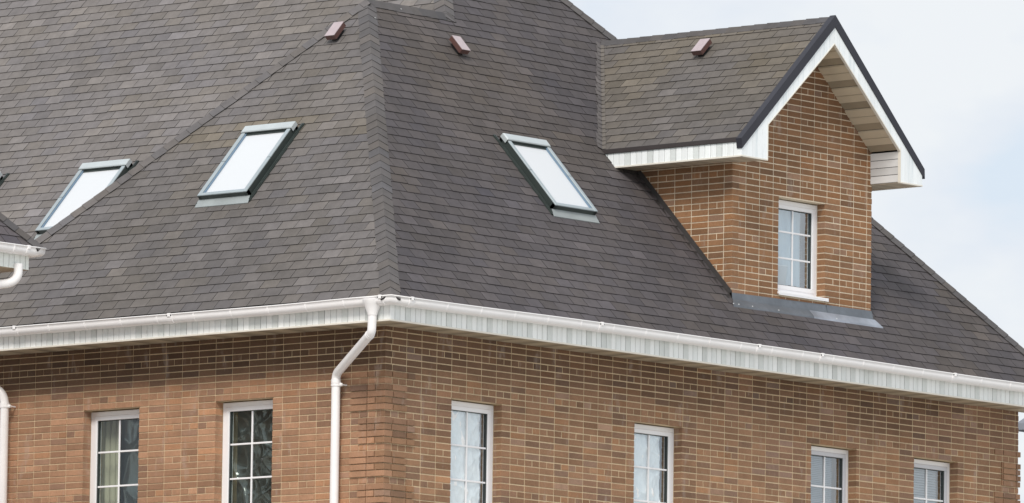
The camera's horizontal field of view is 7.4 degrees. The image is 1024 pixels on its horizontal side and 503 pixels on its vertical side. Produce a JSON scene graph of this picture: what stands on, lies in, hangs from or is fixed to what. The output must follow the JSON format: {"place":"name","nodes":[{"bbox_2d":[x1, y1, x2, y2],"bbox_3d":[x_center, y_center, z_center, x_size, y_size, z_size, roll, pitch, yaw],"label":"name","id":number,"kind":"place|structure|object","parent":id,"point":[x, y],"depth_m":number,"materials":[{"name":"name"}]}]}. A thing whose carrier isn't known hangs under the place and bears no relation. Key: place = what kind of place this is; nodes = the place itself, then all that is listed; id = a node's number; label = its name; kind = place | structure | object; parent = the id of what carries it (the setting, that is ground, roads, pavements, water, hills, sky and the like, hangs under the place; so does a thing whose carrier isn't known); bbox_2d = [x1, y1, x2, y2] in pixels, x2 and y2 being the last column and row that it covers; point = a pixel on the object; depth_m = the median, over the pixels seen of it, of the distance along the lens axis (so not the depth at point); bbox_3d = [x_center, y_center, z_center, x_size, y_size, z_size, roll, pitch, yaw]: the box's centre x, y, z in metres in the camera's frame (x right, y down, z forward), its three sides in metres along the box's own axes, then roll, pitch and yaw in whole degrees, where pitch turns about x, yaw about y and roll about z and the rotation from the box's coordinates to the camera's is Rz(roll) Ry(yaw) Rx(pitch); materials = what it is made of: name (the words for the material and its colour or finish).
{"place":"outdoors","nodes":[
{"label":"outdoors","id":0,"kind":"place"},
{"bbox_2d":[0,212,46,288],"bbox_3d":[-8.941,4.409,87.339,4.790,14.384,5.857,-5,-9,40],"label":"dormer","id":1,"kind":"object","parent":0,"point":[19,247],"depth_m":88.30,"materials":[{"name":"white plastic"}]},
{"bbox_2d":[0,0,1023,502],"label":"brick house","id":2,"kind":"structure","parent":0,"point":[418,250],"depth_m":93.49,"materials":[{"name":"brick"}]},
{"bbox_2d":[569,0,1023,502],"label":"sky","id":3,"kind":"structure","parent":0,"point":[950,73],"materials":[{"name":"white"}]},
{"bbox_2d":[1018,418,1023,431],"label":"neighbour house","id":4,"kind":"structure","parent":0,"point":[1021,425],"depth_m":149.84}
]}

